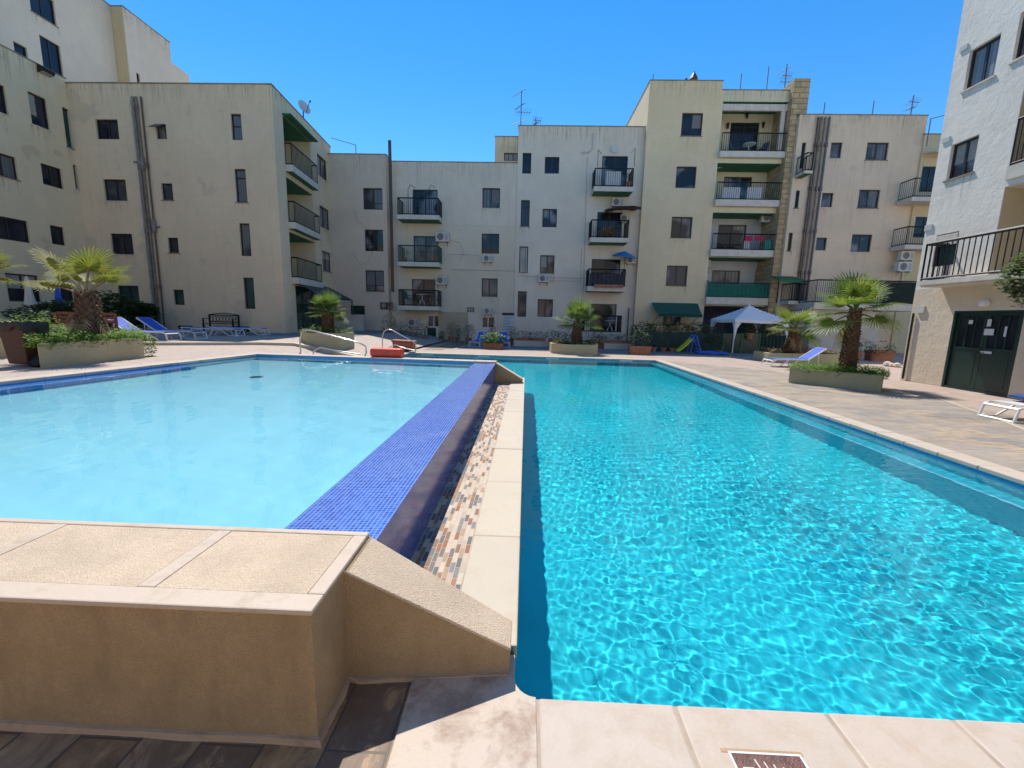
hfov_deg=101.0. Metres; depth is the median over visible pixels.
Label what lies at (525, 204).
window
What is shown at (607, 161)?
balcony door
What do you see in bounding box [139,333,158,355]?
flowering bush
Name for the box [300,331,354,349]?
planter
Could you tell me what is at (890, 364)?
stones
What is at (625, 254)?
parasol
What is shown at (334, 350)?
handrail
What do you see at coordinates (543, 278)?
air conditioner
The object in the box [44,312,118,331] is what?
garden bench
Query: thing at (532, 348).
back path
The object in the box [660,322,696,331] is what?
hedge bush
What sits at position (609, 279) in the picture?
balcony screen
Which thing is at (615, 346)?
wall
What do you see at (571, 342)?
ground cover plant
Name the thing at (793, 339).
fan palm
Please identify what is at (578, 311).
fan palm
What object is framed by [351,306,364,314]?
window
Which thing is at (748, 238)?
towel
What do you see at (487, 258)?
air conditioner
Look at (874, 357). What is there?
potted plant
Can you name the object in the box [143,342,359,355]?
terrace step
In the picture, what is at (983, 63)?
window
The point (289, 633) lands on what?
childrens pool
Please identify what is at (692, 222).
apartment building
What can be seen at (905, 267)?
air conditioner
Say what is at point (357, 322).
garden wall
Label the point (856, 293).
fan palm
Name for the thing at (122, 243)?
window
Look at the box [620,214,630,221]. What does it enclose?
air conditioner
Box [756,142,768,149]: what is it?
patio chair
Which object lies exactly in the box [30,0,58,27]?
window
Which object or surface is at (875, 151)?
window
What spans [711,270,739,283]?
balcony door
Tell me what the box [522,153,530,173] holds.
window
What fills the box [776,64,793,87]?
rooftop antenna
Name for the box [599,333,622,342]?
potted plant
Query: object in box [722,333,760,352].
garden gate
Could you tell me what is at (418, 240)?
balcony door
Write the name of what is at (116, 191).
window
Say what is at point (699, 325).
hedge bush
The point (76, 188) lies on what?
window
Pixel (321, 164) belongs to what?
window
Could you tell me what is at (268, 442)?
childrens pool water
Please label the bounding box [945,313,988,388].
door
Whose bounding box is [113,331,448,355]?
terrace
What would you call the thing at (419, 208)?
balcony door
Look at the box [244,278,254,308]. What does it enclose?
window
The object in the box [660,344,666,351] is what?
potted plant
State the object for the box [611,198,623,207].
air conditioner
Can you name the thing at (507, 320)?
notice board
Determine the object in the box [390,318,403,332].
potted plant
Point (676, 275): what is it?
window
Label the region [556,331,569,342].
potted plant
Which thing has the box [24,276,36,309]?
parasol
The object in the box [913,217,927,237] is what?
balcony door
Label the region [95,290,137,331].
shrub
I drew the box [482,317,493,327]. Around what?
window
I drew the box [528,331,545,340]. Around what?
potted plant
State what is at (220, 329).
sun lounger
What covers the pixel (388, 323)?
potted plant
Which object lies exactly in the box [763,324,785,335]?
hedge bush
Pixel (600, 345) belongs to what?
potted plant
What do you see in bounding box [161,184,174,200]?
window
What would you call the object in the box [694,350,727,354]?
paddling pool
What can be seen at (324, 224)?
window
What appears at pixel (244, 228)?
window
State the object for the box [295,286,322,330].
veranda window
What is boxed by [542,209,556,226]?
window
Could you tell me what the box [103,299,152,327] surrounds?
shrub
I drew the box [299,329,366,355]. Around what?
handrail
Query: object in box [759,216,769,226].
air conditioner
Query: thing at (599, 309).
balcony door
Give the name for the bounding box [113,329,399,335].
wall foot path
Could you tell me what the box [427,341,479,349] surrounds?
drain channel
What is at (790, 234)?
window
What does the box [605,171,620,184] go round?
towel
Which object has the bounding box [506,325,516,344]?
potted plant
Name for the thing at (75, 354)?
planter
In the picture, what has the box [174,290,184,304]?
window
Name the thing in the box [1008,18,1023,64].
window
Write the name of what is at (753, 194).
towel
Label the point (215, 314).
garden bench
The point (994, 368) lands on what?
door
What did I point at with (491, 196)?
window
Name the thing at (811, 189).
soil pipes
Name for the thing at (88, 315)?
fan palm
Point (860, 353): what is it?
potted plant
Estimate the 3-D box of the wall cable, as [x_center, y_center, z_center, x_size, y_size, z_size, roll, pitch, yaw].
[4.602,-9.754,26.571,0.188,8.471,0.014,2,9,2]
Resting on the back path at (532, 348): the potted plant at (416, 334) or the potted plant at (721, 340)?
the potted plant at (721, 340)
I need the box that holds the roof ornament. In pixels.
[685,71,697,79]
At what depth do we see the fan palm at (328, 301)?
15.30 m
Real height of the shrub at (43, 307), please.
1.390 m
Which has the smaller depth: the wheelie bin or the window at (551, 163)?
the wheelie bin
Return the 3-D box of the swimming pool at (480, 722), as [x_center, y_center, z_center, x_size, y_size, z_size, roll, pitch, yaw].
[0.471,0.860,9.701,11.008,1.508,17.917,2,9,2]
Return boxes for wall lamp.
[978,299,990,306]
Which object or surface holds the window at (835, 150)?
in the apartment building at (871, 162)
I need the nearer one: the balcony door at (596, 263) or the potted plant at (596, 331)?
the potted plant at (596, 331)
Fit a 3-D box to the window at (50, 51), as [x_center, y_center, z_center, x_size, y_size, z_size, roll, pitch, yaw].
[-23.722,-16.673,21.691,0.070,1.758,0.958,2,9,2]
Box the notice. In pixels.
[984,329,993,334]
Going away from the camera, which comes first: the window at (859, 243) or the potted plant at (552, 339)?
the potted plant at (552, 339)
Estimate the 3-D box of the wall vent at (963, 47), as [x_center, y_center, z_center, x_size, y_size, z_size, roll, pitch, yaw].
[12.080,-8.986,11.297,0.024,0.129,0.210,2,9,2]
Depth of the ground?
16.67 m
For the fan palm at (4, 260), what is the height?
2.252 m
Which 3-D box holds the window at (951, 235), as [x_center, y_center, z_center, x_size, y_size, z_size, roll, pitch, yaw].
[12.030,-3.710,11.668,0.160,0.877,0.628,2,9,2]
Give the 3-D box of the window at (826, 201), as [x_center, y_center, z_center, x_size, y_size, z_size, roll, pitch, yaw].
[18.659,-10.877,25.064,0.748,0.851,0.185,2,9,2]
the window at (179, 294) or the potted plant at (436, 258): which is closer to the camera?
the window at (179, 294)
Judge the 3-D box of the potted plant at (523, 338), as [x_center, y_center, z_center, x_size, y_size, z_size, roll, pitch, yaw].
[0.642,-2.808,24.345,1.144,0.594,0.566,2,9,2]
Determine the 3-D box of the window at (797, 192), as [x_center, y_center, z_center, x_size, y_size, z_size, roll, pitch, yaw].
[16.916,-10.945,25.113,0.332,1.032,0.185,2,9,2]
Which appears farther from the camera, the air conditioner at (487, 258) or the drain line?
the air conditioner at (487, 258)
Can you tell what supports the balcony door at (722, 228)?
in the apartment building at (692, 222)
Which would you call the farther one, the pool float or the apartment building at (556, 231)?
the apartment building at (556, 231)
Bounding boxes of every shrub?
[0,298,73,324]
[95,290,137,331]
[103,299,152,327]
[129,302,160,329]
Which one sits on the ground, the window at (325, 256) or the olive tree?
the olive tree
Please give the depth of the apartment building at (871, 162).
24.85 m
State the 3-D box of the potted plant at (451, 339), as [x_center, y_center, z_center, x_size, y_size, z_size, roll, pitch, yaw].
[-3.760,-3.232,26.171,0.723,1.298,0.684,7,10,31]
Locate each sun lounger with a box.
[107,317,181,340]
[136,317,207,339]
[180,327,244,335]
[209,326,270,334]
[468,332,487,346]
[498,332,509,346]
[761,347,826,366]
[977,400,1023,422]
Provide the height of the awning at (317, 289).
2.890 m
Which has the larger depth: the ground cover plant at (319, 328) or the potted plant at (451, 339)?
the potted plant at (451, 339)
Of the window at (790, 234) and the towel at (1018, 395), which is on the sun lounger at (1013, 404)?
the towel at (1018, 395)
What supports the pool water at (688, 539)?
in the swimming pool at (480, 722)
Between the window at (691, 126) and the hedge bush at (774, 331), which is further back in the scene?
the window at (691, 126)
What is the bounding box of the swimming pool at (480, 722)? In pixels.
[386,352,1023,767]
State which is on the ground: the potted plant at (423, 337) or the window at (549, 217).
the potted plant at (423, 337)
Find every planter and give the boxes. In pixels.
[0,335,64,357]
[37,336,144,368]
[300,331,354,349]
[549,342,597,354]
[753,351,839,363]
[788,365,883,391]
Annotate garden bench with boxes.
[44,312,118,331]
[202,313,239,332]
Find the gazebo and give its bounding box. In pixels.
[710,305,788,352]
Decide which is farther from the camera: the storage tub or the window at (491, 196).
the window at (491, 196)
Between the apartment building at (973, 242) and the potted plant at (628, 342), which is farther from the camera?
the potted plant at (628, 342)
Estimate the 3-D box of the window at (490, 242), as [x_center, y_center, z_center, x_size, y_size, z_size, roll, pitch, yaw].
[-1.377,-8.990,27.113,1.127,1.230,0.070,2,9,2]
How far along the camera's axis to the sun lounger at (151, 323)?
15.15 m
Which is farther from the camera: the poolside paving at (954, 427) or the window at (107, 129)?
the window at (107, 129)
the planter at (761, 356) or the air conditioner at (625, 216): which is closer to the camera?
the planter at (761, 356)
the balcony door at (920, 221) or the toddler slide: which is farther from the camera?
the balcony door at (920, 221)
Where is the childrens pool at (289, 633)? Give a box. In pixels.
[0,353,522,747]
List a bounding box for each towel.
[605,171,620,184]
[722,187,740,197]
[743,241,749,248]
[745,236,752,240]
[746,187,761,199]
[755,236,763,240]
[764,240,771,248]
[1008,394,1023,398]
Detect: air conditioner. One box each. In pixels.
[407,318,419,328]
[436,232,448,246]
[436,276,447,285]
[483,255,492,264]
[483,308,492,316]
[538,274,548,281]
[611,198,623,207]
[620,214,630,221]
[626,257,635,264]
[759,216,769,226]
[894,262,912,275]
[897,251,914,261]
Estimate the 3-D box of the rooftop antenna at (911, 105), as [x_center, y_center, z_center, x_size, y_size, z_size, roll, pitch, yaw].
[24.587,-17.034,25.945,0.723,1.212,0.617,-1,9,-16]
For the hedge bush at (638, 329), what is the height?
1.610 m
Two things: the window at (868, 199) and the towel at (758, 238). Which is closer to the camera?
the window at (868, 199)
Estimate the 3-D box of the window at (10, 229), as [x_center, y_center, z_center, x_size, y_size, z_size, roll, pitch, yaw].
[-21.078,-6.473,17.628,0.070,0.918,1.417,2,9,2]
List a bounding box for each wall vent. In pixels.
[924,224,932,230]
[942,136,950,143]
[959,43,968,52]
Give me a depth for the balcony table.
25.79 m
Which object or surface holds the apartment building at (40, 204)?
on the ground
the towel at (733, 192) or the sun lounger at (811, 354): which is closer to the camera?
the sun lounger at (811, 354)
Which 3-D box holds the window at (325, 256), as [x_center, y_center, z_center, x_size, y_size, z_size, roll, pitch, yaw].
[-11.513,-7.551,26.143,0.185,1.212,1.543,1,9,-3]
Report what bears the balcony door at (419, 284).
in the apartment building at (471, 207)
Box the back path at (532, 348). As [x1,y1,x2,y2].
[437,341,753,356]
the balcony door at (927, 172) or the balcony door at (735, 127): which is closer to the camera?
the balcony door at (927, 172)
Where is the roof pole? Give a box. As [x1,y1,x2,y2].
[926,115,944,145]
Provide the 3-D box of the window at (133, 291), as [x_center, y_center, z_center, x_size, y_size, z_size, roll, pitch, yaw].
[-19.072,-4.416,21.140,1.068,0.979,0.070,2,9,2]
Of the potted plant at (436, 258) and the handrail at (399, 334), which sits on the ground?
the handrail at (399, 334)
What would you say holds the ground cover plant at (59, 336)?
in the planter at (75, 354)
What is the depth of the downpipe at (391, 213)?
26.35 m
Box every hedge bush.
[629,321,656,339]
[641,322,678,331]
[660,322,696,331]
[682,322,708,332]
[699,325,717,346]
[722,323,771,335]
[740,323,783,335]
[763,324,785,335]
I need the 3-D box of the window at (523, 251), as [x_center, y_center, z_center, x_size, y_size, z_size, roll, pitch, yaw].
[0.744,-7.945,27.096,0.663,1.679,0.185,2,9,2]
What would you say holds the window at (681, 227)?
in the apartment building at (692, 222)
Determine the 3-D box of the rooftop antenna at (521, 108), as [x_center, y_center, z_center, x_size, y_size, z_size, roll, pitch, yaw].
[0.615,-17.967,27.577,1.246,2.535,0.737,2,9,2]
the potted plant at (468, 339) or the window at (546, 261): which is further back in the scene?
the window at (546, 261)
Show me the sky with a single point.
(438, 80)
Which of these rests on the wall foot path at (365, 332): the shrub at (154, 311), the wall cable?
the shrub at (154, 311)
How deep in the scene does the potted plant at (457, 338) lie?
26.50 m
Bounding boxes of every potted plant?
[381,313,396,331]
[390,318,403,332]
[410,328,421,337]
[419,323,430,338]
[433,249,438,260]
[437,331,443,341]
[446,323,455,341]
[453,325,461,341]
[463,322,473,343]
[480,332,506,348]
[488,318,495,342]
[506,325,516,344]
[514,330,532,340]
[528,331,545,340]
[545,330,559,344]
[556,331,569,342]
[586,328,599,342]
[594,332,606,347]
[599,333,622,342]
[616,333,634,343]
[628,331,652,354]
[651,344,656,351]
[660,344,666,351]
[669,345,675,352]
[715,333,724,351]
[745,330,753,338]
[838,338,875,359]
[860,340,895,360]
[864,347,895,360]
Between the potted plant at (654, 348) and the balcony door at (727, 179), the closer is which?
the potted plant at (654, 348)
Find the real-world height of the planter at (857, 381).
0.420 m
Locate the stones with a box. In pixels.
[883,361,900,367]
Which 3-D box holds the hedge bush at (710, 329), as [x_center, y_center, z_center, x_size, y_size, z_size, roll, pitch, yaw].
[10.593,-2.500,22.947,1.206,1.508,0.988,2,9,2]
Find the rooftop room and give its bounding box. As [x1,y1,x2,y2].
[495,136,517,161]
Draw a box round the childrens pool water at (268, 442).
[0,356,472,528]
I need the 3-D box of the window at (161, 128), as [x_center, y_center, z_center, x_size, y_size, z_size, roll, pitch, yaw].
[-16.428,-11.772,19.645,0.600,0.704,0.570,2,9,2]
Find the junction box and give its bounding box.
[916,306,925,312]
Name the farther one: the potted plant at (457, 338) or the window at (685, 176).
the potted plant at (457, 338)
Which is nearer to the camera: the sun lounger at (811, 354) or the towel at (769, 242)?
the sun lounger at (811, 354)
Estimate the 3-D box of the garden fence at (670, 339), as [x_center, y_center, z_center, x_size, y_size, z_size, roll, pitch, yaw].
[8.928,-2.259,22.556,4.822,1.090,0.084,0,9,-5]
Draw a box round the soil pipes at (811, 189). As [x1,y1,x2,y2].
[795,116,830,302]
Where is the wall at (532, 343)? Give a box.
[514,340,548,346]
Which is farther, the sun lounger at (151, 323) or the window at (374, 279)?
the window at (374, 279)
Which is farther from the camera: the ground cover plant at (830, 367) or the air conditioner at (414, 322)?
the air conditioner at (414, 322)
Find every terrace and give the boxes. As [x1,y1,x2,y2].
[0,345,334,378]
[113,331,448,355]
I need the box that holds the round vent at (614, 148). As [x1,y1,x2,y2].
[611,145,617,152]
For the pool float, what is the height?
0.233 m
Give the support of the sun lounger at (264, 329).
on the wall foot path at (365, 332)
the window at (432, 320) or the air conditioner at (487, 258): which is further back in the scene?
the window at (432, 320)
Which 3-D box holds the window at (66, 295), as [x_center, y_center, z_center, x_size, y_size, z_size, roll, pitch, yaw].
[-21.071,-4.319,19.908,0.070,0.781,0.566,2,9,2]
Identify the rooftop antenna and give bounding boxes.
[512,89,530,124]
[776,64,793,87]
[903,95,921,113]
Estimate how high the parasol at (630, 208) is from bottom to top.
1.823 m
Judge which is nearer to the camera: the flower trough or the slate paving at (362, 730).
the slate paving at (362, 730)
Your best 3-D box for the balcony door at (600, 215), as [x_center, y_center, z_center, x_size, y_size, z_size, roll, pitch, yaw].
[6.108,-9.986,26.621,1.547,1.584,0.070,2,9,2]
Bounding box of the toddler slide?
[676,334,700,353]
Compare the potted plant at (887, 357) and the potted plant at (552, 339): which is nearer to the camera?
the potted plant at (887, 357)
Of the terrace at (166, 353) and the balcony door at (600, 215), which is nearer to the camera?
the terrace at (166, 353)
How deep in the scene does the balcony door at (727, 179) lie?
27.08 m
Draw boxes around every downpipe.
[388,140,393,291]
[902,313,914,378]
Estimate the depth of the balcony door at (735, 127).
26.63 m
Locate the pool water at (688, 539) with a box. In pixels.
[403,354,1023,722]
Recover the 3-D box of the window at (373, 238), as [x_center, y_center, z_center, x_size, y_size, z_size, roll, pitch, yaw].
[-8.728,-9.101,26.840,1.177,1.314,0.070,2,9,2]
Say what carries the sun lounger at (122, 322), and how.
on the terrace at (369, 342)
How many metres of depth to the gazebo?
22.65 m
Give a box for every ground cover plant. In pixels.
[0,310,71,334]
[23,325,151,349]
[301,324,353,332]
[552,336,596,345]
[757,344,840,353]
[784,359,890,379]
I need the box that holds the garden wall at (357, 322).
[333,315,364,330]
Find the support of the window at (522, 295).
in the apartment building at (556, 231)
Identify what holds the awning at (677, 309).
attached to the apartment building at (692, 222)
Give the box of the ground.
[404,341,1023,416]
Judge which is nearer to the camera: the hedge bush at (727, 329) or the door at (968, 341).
the door at (968, 341)
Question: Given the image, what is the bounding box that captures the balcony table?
[742,142,755,149]
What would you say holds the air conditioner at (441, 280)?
attached to the apartment building at (471, 207)
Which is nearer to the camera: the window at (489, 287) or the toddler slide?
the toddler slide
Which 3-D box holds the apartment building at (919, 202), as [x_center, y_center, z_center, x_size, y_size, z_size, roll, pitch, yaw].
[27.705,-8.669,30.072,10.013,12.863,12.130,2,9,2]
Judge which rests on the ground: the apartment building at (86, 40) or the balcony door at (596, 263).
the apartment building at (86, 40)
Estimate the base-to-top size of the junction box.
0.184 m
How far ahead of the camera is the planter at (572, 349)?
19.39 m
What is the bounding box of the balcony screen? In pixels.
[589,273,624,284]
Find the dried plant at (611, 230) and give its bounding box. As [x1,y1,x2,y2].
[598,226,616,235]
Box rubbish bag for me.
[27,354,39,367]
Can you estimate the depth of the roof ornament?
25.45 m
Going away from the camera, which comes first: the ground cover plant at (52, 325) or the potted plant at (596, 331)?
the ground cover plant at (52, 325)
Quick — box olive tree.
[990,252,1023,307]
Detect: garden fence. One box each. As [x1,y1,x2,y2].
[635,330,722,351]
[760,335,785,350]
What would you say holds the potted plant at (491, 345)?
on the back path at (532, 348)
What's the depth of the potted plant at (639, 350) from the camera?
20.12 m
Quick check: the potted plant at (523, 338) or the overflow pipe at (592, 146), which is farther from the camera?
the overflow pipe at (592, 146)
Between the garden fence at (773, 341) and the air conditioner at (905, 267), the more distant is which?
the air conditioner at (905, 267)
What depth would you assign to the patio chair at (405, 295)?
27.04 m
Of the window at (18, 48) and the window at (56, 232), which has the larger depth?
the window at (18, 48)
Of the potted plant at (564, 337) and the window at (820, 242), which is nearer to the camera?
the potted plant at (564, 337)
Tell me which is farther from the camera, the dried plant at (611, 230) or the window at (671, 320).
the window at (671, 320)
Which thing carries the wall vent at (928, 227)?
attached to the apartment building at (973, 242)
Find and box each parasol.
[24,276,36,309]
[54,287,63,307]
[604,206,640,237]
[613,251,636,267]
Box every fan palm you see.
[0,247,25,284]
[19,245,133,340]
[307,287,349,332]
[551,296,603,342]
[763,306,822,353]
[800,270,907,372]
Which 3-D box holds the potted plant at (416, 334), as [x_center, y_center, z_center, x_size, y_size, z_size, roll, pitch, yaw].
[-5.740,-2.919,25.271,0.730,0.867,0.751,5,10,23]
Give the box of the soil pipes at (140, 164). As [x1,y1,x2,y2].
[129,96,164,326]
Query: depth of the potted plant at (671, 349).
21.95 m
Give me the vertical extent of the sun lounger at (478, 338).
0.761 m
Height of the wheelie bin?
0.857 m
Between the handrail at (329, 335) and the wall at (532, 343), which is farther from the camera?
the wall at (532, 343)
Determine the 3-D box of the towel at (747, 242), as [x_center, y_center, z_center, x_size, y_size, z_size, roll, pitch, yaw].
[14.464,-8.552,26.034,0.339,0.521,0.069,2,9,2]
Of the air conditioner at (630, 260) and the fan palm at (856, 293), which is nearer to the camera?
the fan palm at (856, 293)
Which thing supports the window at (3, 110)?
in the apartment building at (40, 204)
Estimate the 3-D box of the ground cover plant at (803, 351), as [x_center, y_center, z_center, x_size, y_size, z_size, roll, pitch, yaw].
[12.364,-1.501,18.175,3.063,0.408,1.300,2,9,2]
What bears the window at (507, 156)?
in the rooftop room
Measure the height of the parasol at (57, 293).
1.888 m
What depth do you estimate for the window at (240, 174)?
20.13 m
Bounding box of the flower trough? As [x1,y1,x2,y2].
[594,284,622,287]
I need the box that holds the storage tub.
[391,339,416,348]
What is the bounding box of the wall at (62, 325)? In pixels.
[49,323,71,334]
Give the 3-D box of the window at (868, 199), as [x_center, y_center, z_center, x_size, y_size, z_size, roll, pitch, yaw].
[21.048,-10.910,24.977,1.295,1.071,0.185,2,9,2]
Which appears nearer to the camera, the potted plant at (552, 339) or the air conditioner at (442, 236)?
the potted plant at (552, 339)
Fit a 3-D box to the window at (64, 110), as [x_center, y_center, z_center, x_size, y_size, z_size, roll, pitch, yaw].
[-20.802,-11.942,19.778,0.185,1.764,0.470,2,9,2]
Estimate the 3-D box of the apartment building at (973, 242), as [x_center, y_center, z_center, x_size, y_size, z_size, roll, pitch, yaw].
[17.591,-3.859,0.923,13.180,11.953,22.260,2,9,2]
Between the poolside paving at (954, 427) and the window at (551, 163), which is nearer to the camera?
the poolside paving at (954, 427)
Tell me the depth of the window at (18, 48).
20.40 m
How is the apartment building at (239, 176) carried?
on the ground
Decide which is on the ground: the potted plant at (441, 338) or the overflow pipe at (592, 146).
the potted plant at (441, 338)
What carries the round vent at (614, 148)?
attached to the apartment building at (556, 231)
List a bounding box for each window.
[0,85,10,116]
[0,153,20,181]
[0,216,28,242]
[5,273,39,301]
[13,42,25,56]
[28,92,52,131]
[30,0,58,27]
[39,35,61,75]
[41,163,61,188]
[50,225,63,245]
[60,284,72,300]
[62,107,74,149]
[73,165,79,190]
[97,120,118,138]
[104,180,128,201]
[112,234,134,255]
[119,285,139,303]
[148,124,167,139]
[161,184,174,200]
[167,238,179,253]
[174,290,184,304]
[231,114,241,139]
[235,169,248,203]
[240,223,251,255]
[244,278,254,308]
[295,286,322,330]
[317,154,328,183]
[319,205,330,232]
[322,251,331,272]
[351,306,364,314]
[363,188,382,209]
[365,230,382,250]
[365,270,384,291]
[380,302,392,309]
[427,315,437,326]
[481,188,500,208]
[482,234,498,253]
[482,278,497,297]
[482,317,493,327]
[504,153,517,160]
[517,291,526,316]
[519,247,527,273]
[520,200,529,226]
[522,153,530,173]
[537,299,552,316]
[539,255,554,273]
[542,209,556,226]
[545,157,558,173]
[663,317,680,325]
[665,266,687,286]
[670,217,691,238]
[675,167,695,187]
[680,113,702,136]
[786,233,791,251]
[793,191,798,208]
[815,238,825,249]
[820,193,832,207]
[828,143,841,158]
[849,235,870,252]
[856,190,878,208]
[864,143,887,160]
[935,232,958,266]
[942,136,978,182]
[960,35,1000,93]
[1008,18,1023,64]
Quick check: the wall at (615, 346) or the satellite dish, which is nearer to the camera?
the satellite dish
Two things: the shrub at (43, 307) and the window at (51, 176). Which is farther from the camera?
the window at (51, 176)
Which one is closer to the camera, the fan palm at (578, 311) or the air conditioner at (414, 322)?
the fan palm at (578, 311)
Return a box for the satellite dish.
[298,100,310,116]
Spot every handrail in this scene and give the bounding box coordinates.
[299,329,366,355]
[312,347,359,354]
[382,329,416,351]
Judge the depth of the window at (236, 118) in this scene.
19.73 m
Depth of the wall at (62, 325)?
15.94 m
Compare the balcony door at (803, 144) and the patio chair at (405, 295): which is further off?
the patio chair at (405, 295)
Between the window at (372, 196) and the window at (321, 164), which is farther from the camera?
the window at (372, 196)
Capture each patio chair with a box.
[403,291,414,305]
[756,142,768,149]
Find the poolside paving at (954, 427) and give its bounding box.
[667,361,1023,471]
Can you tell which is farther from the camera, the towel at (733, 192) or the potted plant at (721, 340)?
the towel at (733, 192)
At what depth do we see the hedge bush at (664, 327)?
23.12 m
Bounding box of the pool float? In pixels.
[370,347,403,357]
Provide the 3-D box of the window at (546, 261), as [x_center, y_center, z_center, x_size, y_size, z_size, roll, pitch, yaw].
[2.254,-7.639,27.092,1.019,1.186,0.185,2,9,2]
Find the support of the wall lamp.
attached to the apartment building at (973, 242)
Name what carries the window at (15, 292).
in the apartment building at (40, 204)
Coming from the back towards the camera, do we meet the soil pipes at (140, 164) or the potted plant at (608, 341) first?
the potted plant at (608, 341)
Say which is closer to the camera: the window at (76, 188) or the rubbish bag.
the rubbish bag
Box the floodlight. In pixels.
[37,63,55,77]
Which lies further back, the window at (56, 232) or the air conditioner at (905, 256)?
the air conditioner at (905, 256)
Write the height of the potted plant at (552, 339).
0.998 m
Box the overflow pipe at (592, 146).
[581,133,593,152]
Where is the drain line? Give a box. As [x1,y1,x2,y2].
[706,355,1023,429]
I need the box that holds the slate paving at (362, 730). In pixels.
[0,682,411,767]
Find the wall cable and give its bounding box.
[583,177,586,290]
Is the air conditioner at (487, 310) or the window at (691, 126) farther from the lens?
the air conditioner at (487, 310)
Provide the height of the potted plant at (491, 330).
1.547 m
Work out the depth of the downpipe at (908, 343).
12.64 m
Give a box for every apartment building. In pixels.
[0,0,189,82]
[0,44,91,323]
[65,82,333,332]
[328,153,392,330]
[391,161,517,341]
[514,125,645,342]
[626,78,810,347]
[773,113,928,353]
[889,133,941,352]
[900,0,1023,399]
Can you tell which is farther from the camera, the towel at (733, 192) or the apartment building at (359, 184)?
the apartment building at (359, 184)
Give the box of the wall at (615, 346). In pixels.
[603,343,634,349]
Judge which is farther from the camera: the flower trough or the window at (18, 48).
the flower trough
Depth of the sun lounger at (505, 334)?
24.58 m
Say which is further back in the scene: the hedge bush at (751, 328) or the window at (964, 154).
the hedge bush at (751, 328)
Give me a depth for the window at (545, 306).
27.57 m
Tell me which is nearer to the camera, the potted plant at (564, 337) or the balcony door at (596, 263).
the potted plant at (564, 337)
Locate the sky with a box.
[105,0,963,161]
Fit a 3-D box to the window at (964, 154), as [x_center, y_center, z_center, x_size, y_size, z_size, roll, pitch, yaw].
[12.071,-6.007,11.279,0.185,0.961,0.817,2,9,2]
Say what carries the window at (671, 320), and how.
in the apartment building at (692, 222)
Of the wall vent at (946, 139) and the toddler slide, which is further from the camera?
the toddler slide
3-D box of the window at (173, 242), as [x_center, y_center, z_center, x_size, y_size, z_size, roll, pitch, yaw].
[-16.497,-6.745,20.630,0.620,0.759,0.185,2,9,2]
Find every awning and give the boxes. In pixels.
[302,285,352,324]
[652,302,702,322]
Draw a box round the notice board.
[502,313,513,331]
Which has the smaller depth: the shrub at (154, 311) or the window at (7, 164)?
the window at (7, 164)
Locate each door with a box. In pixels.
[412,279,434,305]
[413,190,437,214]
[414,236,437,261]
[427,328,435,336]
[590,304,616,331]
[591,259,620,273]
[596,212,621,237]
[601,156,627,186]
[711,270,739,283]
[717,225,745,248]
[723,177,751,198]
[728,123,758,149]
[800,143,804,168]
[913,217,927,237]
[919,167,935,191]
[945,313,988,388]
[974,313,1021,393]
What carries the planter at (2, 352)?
on the terrace at (166, 353)
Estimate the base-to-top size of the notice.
0.158 m

